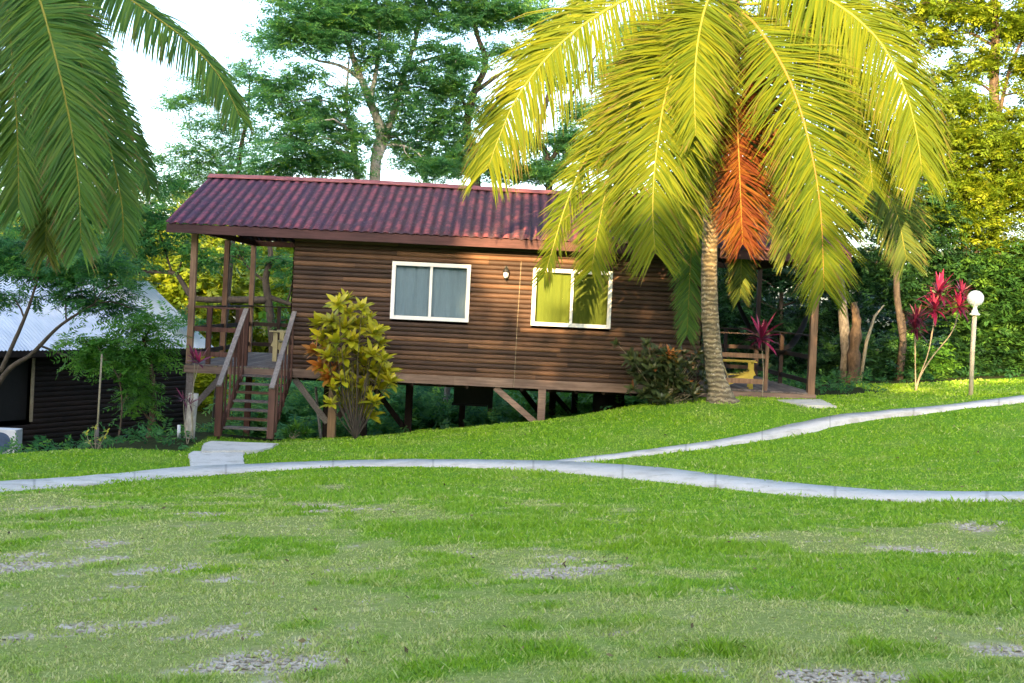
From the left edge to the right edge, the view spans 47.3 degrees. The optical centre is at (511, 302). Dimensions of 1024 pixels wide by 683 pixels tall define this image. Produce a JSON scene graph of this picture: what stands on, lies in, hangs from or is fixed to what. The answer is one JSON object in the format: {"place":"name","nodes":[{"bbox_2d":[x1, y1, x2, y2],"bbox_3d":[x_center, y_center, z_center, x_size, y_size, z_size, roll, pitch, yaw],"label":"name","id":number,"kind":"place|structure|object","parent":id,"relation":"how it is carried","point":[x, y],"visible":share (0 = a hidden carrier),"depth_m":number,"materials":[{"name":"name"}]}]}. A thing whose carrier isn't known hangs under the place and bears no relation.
{"place":"outdoors","nodes":[
{"label":"outdoors","id":0,"kind":"place"},
{"bbox_2d":[0,320,1023,682],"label":"ground","id":1,"kind":"structure","parent":0,"point":[150,444],"depth_m":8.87,"materials":[{"name":"green plant"}]},
{"bbox_2d":[0,427,22,453],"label":"air conditioner","id":2,"kind":"object","parent":1,"relation":"on","point":[6,434],"visible":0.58,"depth_m":25.10,"materials":[{"name":"white plastic"}]},
{"bbox_2d":[0,155,139,278],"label":"leafy tree","id":3,"kind":"object","parent":1,"relation":"on","point":[104,240],"visible":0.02,"depth_m":38.13,"materials":[{"name":"green plant"}]},
{"bbox_2d":[0,222,170,385],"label":"feathery tree","id":4,"kind":"object","parent":1,"relation":"on","point":[12,262],"visible":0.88,"depth_m":24.29,"materials":[{"name":"green plant"}]},
{"bbox_2d":[83,424,109,448],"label":"croton shrub","id":5,"kind":"object","parent":1,"relation":"on","point":[95,427],"visible":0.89,"depth_m":21.80,"materials":[{"name":"yellow plant"}]},
{"bbox_2d":[95,427,98,447],"bbox_3d":[-7.804,2.581,22.003,0.081,0.478,0.071,3,0,0],"label":"garden stake","id":6,"kind":"object","parent":1,"relation":"on","point":[96,434],"visible":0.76,"depth_m":21.98,"materials":[{"name":"grey wood"}]},
{"bbox_2d":[97,354,102,426],"bbox_3d":[-7.804,1.934,22.099,0.054,1.935,0.037,3,0,0],"label":"garden stake","id":7,"kind":"object","parent":1,"relation":"on","point":[99,391],"visible":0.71,"depth_m":22.09,"materials":[{"name":"brown wood"}]},
{"bbox_2d":[0,275,214,452],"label":"neighbour cabin","id":8,"kind":"object","parent":1,"relation":"on","point":[37,398],"visible":0.38,"depth_m":32.09,"materials":[{"name":"brown wood"}]},
{"bbox_2d":[0,359,28,420],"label":"window pane","id":9,"kind":"structure","parent":8,"relation":"in","point":[13,390],"depth_m":30.59,"materials":[{"name":"black glass"}]},
{"bbox_2d":[45,299,191,442],"bbox_3d":[-7.897,1.481,23.504,2.956,3.165,2.136,3,0,0],"label":"young tree","id":10,"kind":"object","parent":1,"relation":"on","point":[115,352],"visible":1,"depth_m":23.30,"materials":[{"name":"green plant"}]},
{"bbox_2d":[0,0,256,276],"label":"coconut palm","id":11,"kind":"object","parent":1,"relation":"on","point":[61,77],"visible":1,"depth_m":14.70,"materials":[{"name":"green plant"}]},
{"bbox_2d":[0,193,295,413],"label":"woodland","id":12,"kind":"object","parent":1,"relation":"on","point":[208,284],"visible":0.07,"depth_m":56.88,"materials":[{"name":"green plant"}]},
{"bbox_2d":[177,425,180,437],"bbox_3d":[-6.572,2.542,23.099,0.074,0.265,0.067,3,0,0],"label":"pipe stub","id":13,"kind":"object","parent":1,"relation":"on","point":[179,430],"visible":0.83,"depth_m":23.07,"materials":[{"name":"white plastic"}]},
{"bbox_2d":[176,388,197,443],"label":"ti plant","id":14,"kind":"object","parent":1,"relation":"on","point":[189,399],"visible":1,"depth_m":22.72,"materials":[{"name":"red plant"}]},
{"bbox_2d":[87,162,293,391],"bbox_3d":[-9.841,0.340,36.327,7.836,9.607,3.966,3,0,0],"label":"crooked tree","id":15,"kind":"object","parent":1,"relation":"on","point":[153,221],"visible":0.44,"depth_m":35.51,"materials":[{"name":"green plant"}]},
{"bbox_2d":[184,393,198,438],"bbox_3d":[-6.438,2.477,23.398,0.270,1.351,0.237,3,0,0],"label":"post","id":16,"kind":"object","parent":1,"relation":"on","point":[188,424],"visible":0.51,"depth_m":23.32,"materials":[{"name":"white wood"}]},
{"bbox_2d":[186,345,212,441],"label":"ti plant","id":17,"kind":"object","parent":1,"relation":"on","point":[195,357],"visible":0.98,"depth_m":23.01,"materials":[{"name":"plant"}]},
{"bbox_2d":[181,413,241,434],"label":"bush","id":18,"kind":"object","parent":1,"relation":"on","point":[209,425],"visible":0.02,"depth_m":34.35,"materials":[{"name":"green plant"}]},
{"bbox_2d":[188,451,243,465],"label":"landing slab","id":19,"kind":"structure","parent":1,"relation":"on","point":[197,458],"depth_m":20.68,"materials":[{"name":"concrete"}]},
{"bbox_2d":[142,28,301,427],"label":"feathery tree","id":20,"kind":"object","parent":1,"relation":"on","point":[197,163],"visible":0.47,"depth_m":40.44,"materials":[{"name":"green plant"}]},
{"bbox_2d":[201,441,277,453],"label":"landing slab","id":21,"kind":"structure","parent":1,"relation":"on","point":[227,446],"depth_m":22.10,"materials":[{"name":"concrete"}]},
{"bbox_2d":[201,377,299,438],"bbox_3d":[-7.518,3.599,34.521,3.235,3.083,2.659,3,0,0],"label":"bush","id":22,"kind":"object","parent":1,"relation":"on","point":[258,434],"visible":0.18,"depth_m":34.08,"materials":[{"name":"green plant"}]},
{"bbox_2d":[213,368,323,412],"bbox_3d":[-7.822,3.569,38.513,4.024,4.033,3.219,3,0,-31],"label":"bush","id":23,"kind":"object","parent":1,"relation":"on","point":[241,388],"visible":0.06,"depth_m":38.20,"materials":[{"name":"green plant"}]},
{"bbox_2d":[240,378,339,437],"bbox_3d":[-6.235,3.651,35.643,3.457,3.457,3.129,3,0,19],"label":"bush","id":24,"kind":"object","parent":1,"relation":"on","point":[305,409],"visible":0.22,"depth_m":35.13,"materials":[{"name":"green plant"}]},
{"bbox_2d":[280,418,315,438],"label":"fern","id":25,"kind":"object","parent":1,"relation":"on","point":[293,427],"visible":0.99,"depth_m":24.41,"materials":[{"name":"green plant"}]},
{"bbox_2d":[274,409,351,438],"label":"bush","id":26,"kind":"object","parent":1,"relation":"on","point":[312,425],"visible":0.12,"depth_m":32.04,"materials":[{"name":"green plant"}]},
{"bbox_2d":[314,387,321,437],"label":"tree","id":27,"kind":"object","parent":1,"relation":"on","point":[318,418],"visible":0.59,"depth_m":28.15,"materials":[{"name":"brown plant"}]},
{"bbox_2d":[297,385,403,433],"bbox_3d":[-4.749,3.857,34.505,2.896,3.030,2.579,3,0,-38],"label":"bush","id":28,"kind":"object","parent":1,"relation":"on","point":[381,406],"visible":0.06,"depth_m":34.31,"materials":[{"name":"green plant"}]},
{"bbox_2d":[302,288,404,438],"bbox_3d":[-3.301,1.234,24.198,2.181,3.079,1.616,3,0,0],"label":"croton shrub","id":29,"kind":"object","parent":1,"relation":"on","point":[335,374],"visible":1,"depth_m":24.10,"materials":[{"name":"green plant"}]},
{"bbox_2d":[216,0,505,184],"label":"rain forest tree","id":30,"kind":"object","parent":1,"relation":"on","point":[327,28],"visible":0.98,"depth_m":37.40,"materials":[{"name":"green plant"}]},
{"bbox_2d":[340,405,401,436],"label":"bush","id":31,"kind":"object","parent":1,"relation":"on","point":[374,429],"visible":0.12,"depth_m":32.86,"materials":[{"name":"green plant"}]},
{"bbox_2d":[373,386,454,433],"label":"bush","id":32,"kind":"object","parent":1,"relation":"on","point":[422,403],"visible":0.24,"depth_m":34.20,"materials":[{"name":"green plant"}]},
{"bbox_2d":[381,385,453,421],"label":"bush","id":33,"kind":"object","parent":1,"relation":"on","point":[439,390],"visible":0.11,"depth_m":36.22,"materials":[{"name":"green plant"}]},
{"bbox_2d":[389,385,450,409],"bbox_3d":[-2.099,2.591,34.998,5.046,5.445,2.801,3,0,0],"label":"pale tree","id":34,"kind":"object","parent":1,"relation":"on","point":[447,391],"depth_m":35.02,"materials":[{"name":"grey plant"}]},
{"bbox_2d":[253,302,638,429],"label":"woodland","id":35,"kind":"object","parent":1,"relation":"on","point":[263,313],"depth_m":52.93,"materials":[{"name":"green plant"}]},
{"bbox_2d":[417,394,509,429],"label":"bush","id":36,"kind":"object","parent":1,"relation":"on","point":[476,415],"visible":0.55,"depth_m":33.79,"materials":[{"name":"green plant"}]},
{"bbox_2d":[392,0,564,185],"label":"dark branched tree","id":37,"kind":"object","parent":1,"relation":"on","point":[497,12],"visible":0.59,"depth_m":39.30,"materials":[{"name":"green plant"}]},
{"bbox_2d":[450,388,537,424],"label":"bush","id":38,"kind":"object","parent":1,"relation":"on","point":[498,403],"visible":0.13,"depth_m":35.26,"materials":[{"name":"green plant"}]},
{"bbox_2d":[166,174,852,440],"bbox_3d":[-0.196,1.288,27.800,14.770,8.276,8.664,3,0,0],"label":"wooden cabin","id":39,"kind":"object","parent":1,"relation":"on","point":[420,266],"visible":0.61,"depth_m":25.57,"materials":[{"name":"brown wood"}]},
{"bbox_2d":[269,330,288,360],"bbox_3d":[-5.211,0.805,28.197,1.086,1.295,0.897,3,0,2],"label":"garden chair","id":40,"kind":"object","parent":39,"relation":"on","point":[276,344],"visible":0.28,"depth_m":27.86,"materials":[{"name":"yellow paint"}]},
{"bbox_2d":[390,261,470,321],"bbox_3d":[-1.781,-0.244,25.629,1.720,1.260,0.182,3,0,0],"label":"window","id":41,"kind":"structure","parent":39,"relation":"in","point":[419,290],"depth_m":25.70,"materials":[{"name":"white paint"}]},
{"bbox_2d":[452,387,492,411],"bbox_3d":[-0.933,2.231,27.950,0.966,0.645,0.760,3,0,0],"label":"hanging tank","id":42,"kind":"object","parent":39,"relation":"hanging from","point":[473,397],"visible":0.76,"depth_m":27.60,"materials":[{"name":"black plastic"}]},
{"bbox_2d":[503,266,508,280],"bbox_3d":[-0.130,-0.649,25.490,0.144,0.332,0.164,3,0,0],"label":"wall lamp","id":43,"kind":"object","parent":39,"relation":"attached to","point":[505,272],"visible":1,"depth_m":25.44,"materials":[{"name":"white glass"}]},
{"bbox_2d":[531,268,612,328],"bbox_3d":[1.306,-0.099,25.628,1.740,1.260,0.180,3,0,0],"label":"window","id":44,"kind":"structure","parent":39,"relation":"in","point":[580,307],"depth_m":25.70,"materials":[{"name":"white paint"}]},
{"bbox_2d":[723,359,756,388],"bbox_3d":[5.019,1.388,26.360,0.945,1.079,0.780,3,0,8],"label":"garden chair","id":45,"kind":"object","parent":39,"relation":"on","point":[749,373],"visible":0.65,"depth_m":26.06,"materials":[{"name":"yellow paint"}]},
{"bbox_2d":[720,258,809,353],"bbox_3d":[6.081,-0.234,28.506,2.774,2.933,1.015,3,0,0],"label":"hammock","id":46,"kind":"object","parent":39,"relation":"hanging from","point":[791,344],"visible":0.58,"depth_m":28.45,"materials":[{"name":"fabric"}]},
{"bbox_2d":[0,362,1023,453],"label":"ground cover","id":47,"kind":"object","parent":1,"relation":"on","point":[159,431],"visible":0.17,"depth_m":26.60,"materials":[{"name":"green plant"}]},
{"bbox_2d":[493,390,569,406],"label":"bush","id":48,"kind":"object","parent":1,"relation":"on","point":[498,395],"visible":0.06,"depth_m":38.95,"materials":[{"name":"green plant"}]},
{"bbox_2d":[496,390,586,423],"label":"bush","id":49,"kind":"object","parent":1,"relation":"on","point":[522,418],"visible":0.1,"depth_m":34.27,"materials":[{"name":"green plant"}]},
{"bbox_2d":[536,392,592,416],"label":"bush","id":50,"kind":"object","parent":1,"relation":"on","point":[584,399],"visible":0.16,"depth_m":34.05,"materials":[{"name":"green plant"}]},
{"bbox_2d":[501,0,667,189],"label":"leafy tree","id":51,"kind":"object","parent":1,"relation":"on","point":[548,161],"visible":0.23,"depth_m":40.26,"materials":[{"name":"green plant"}]},
{"bbox_2d":[592,394,624,412],"bbox_3d":[2.243,2.351,27.200,0.750,0.610,0.750,3,0,0],"label":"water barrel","id":52,"kind":"object","parent":1,"relation":"on","point":[600,400],"visible":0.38,"depth_m":26.89,"materials":[{"name":"black plastic"}]},
{"bbox_2d":[590,394,648,404],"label":"bush","id":53,"kind":"object","parent":1,"relation":"on","point":[628,398],"visible":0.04,"depth_m":35.17,"materials":[{"name":"green plant"}]},
{"bbox_2d":[610,337,708,404],"bbox_3d":[3.304,1.530,24.529,2.524,1.586,1.254,3,0,0],"label":"croton shrub","id":54,"kind":"object","parent":1,"relation":"on","point":[665,369],"visible":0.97,"depth_m":24.35,"materials":[{"name":"green plant"}]},
{"bbox_2d":[456,0,962,403],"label":"coconut palm","id":55,"kind":"object","parent":1,"relation":"on","point":[695,67],"visible":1,"depth_m":22.22,"materials":[{"name":"yellow plant"}]},
{"bbox_2d":[740,311,782,396],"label":"ti plant","id":56,"kind":"object","parent":1,"relation":"on","point":[761,330],"visible":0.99,"depth_m":24.99,"materials":[{"name":"red plant"}]},
{"bbox_2d":[645,0,889,363],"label":"leafy tree","id":57,"kind":"object","parent":1,"relation":"on","point":[753,14],"visible":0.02,"depth_m":38.27,"materials":[{"name":"green plant"}]},
{"bbox_2d":[701,263,883,381],"bbox_3d":[7.733,0.500,35.590,7.015,4.813,3.679,3,0,0],"label":"leafy tree","id":58,"kind":"object","parent":1,"relation":"on","point":[734,319],"visible":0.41,"depth_m":35.27,"materials":[{"name":"green plant"}]},
{"bbox_2d":[778,399,836,407],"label":"landing slab","id":59,"kind":"structure","parent":1,"relation":"on","point":[808,403],"depth_m":23.89,"materials":[{"name":"concrete"}]},
{"bbox_2d":[837,264,849,381],"bbox_3d":[8.936,0.373,31.588,0.619,4.127,0.325,3,0,0],"label":"bare tree","id":60,"kind":"object","parent":1,"relation":"on","point":[844,329],"visible":0.33,"depth_m":31.50,"materials":[{"name":"brown plant"}]},
{"bbox_2d":[845,302,861,382],"bbox_3d":[9.143,1.202,31.213,0.435,2.466,0.444,3,0,0],"label":"trunk","id":61,"kind":"object","parent":1,"relation":"on","point":[853,352],"visible":0.82,"depth_m":31.09,"materials":[{"name":"brown plant"}]},
{"bbox_2d":[699,243,1019,379],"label":"woodland","id":62,"kind":"object","parent":1,"relation":"on","point":[926,335],"visible":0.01,"depth_m":43.54,"materials":[{"name":"green plant"}]},
{"bbox_2d":[816,332,902,381],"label":"bush","id":63,"kind":"object","parent":1,"relation":"on","point":[829,360],"visible":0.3,"depth_m":32.16,"materials":[{"name":"green plant"}]},
{"bbox_2d":[859,305,883,380],"bbox_3d":[9.433,1.232,30.801,0.643,2.414,0.094,3,0,0],"label":"bare tree","id":64,"kind":"object","parent":1,"relation":"on","point":[866,344],"visible":0.84,"depth_m":30.77,"materials":[{"name":"wood"}]},
{"bbox_2d":[861,322,931,380],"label":"bush","id":65,"kind":"object","parent":1,"relation":"on","point":[891,349],"visible":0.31,"depth_m":32.56,"materials":[{"name":"green plant"}]},
{"bbox_2d":[888,196,906,379],"bbox_3d":[10.622,-0.348,32.403,0.737,5.563,0.231,3,0,0],"label":"bare tree","id":66,"kind":"object","parent":1,"relation":"on","point":[900,319],"visible":0.42,"depth_m":32.32,"materials":[{"name":"brown plant"}]},
{"bbox_2d":[833,176,1012,335],"bbox_3d":[11.750,-0.661,34.128,5.712,6.257,3.030,3,0,14],"label":"leafy tree","id":67,"kind":"object","parent":1,"relation":"on","point":[910,283],"visible":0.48,"depth_m":33.72,"materials":[{"name":"green plant"}]},
{"bbox_2d":[879,323,969,378],"bbox_3d":[11.517,1.644,33.181,2.573,2.189,2.418,3,0,-38],"label":"bush","id":68,"kind":"object","parent":1,"relation":"on","point":[932,364],"visible":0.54,"depth_m":32.67,"materials":[{"name":"green plant"}]},
{"bbox_2d":[896,269,972,390],"bbox_3d":[9.732,0.639,26.712,1.961,2.834,0.969,3,0,0],"label":"ti plant","id":69,"kind":"object","parent":1,"relation":"on","point":[933,300],"visible":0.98,"depth_m":26.72,"materials":[{"name":"red plant"}]},
{"bbox_2d":[865,0,1023,244],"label":"leafy tree","id":70,"kind":"object","parent":1,"relation":"on","point":[988,17],"visible":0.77,"depth_m":37.21,"materials":[{"name":"green plant"}]},
{"bbox_2d":[866,80,1023,332],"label":"leafy tree","id":71,"kind":"object","parent":1,"relation":"on","point":[980,186],"visible":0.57,"depth_m":33.98,"materials":[{"name":"green plant"}]},
{"bbox_2d":[917,326,1002,377],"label":"bush","id":72,"kind":"object","parent":1,"relation":"on","point":[963,347],"visible":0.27,"depth_m":33.06,"materials":[{"name":"green plant"}]},
{"bbox_2d":[925,238,1023,372],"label":"leafy tree","id":73,"kind":"object","parent":1,"relation":"on","point":[1004,297],"visible":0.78,"depth_m":33.08,"materials":[{"name":"green plant"}]},
{"bbox_2d":[967,290,983,394],"bbox_3d":[9.694,0.940,24.598,0.336,2.406,0.336,3,0,0],"label":"globe lamp post","id":74,"kind":"object","parent":1,"relation":"on","point":[975,298],"visible":0.98,"depth_m":24.55,"materials":[{"name":"white metal"}]},
{"bbox_2d":[950,329,1023,376],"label":"bush","id":75,"kind":"object","parent":1,"relation":"on","point":[1008,364],"visible":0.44,"depth_m":32.90,"materials":[{"name":"green plant"}]},
{"bbox_2d":[995,329,1023,372],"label":"bush","id":76,"kind":"object","parent":1,"relation":"on","point":[1017,351],"visible":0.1,"depth_m":33.18,"materials":[{"name":"green plant"}]},
{"bbox_2d":[0,459,1023,502],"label":"path","id":77,"kind":"structure","parent":0,"point":[657,474],"depth_m":16.96,"materials":[{"name":"concrete"}]},
{"bbox_2d":[0,507,1023,682],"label":"gravel","id":78,"kind":"structure","parent":0,"point":[845,677],"depth_m":6.07,"materials":[{"name":"grey gravel"}]},
{"bbox_2d":[0,403,1023,682],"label":"fallen leaves","id":79,"kind":"object","parent":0,"point":[522,539],"visible":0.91,"depth_m":7.53,"materials":[{"name":"brown plant"}]},
{"bbox_2d":[0,0,1023,322],"label":"sky","id":80,"kind":"structure","parent":0,"point":[213,20],"materials":[{"name":"white"}]},
{"bbox_2d":[551,395,1023,461],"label":"path","id":81,"kind":"structure","parent":0,"point":[814,425],"depth_m":21.55,"materials":[{"name":"concrete"}]}
]}

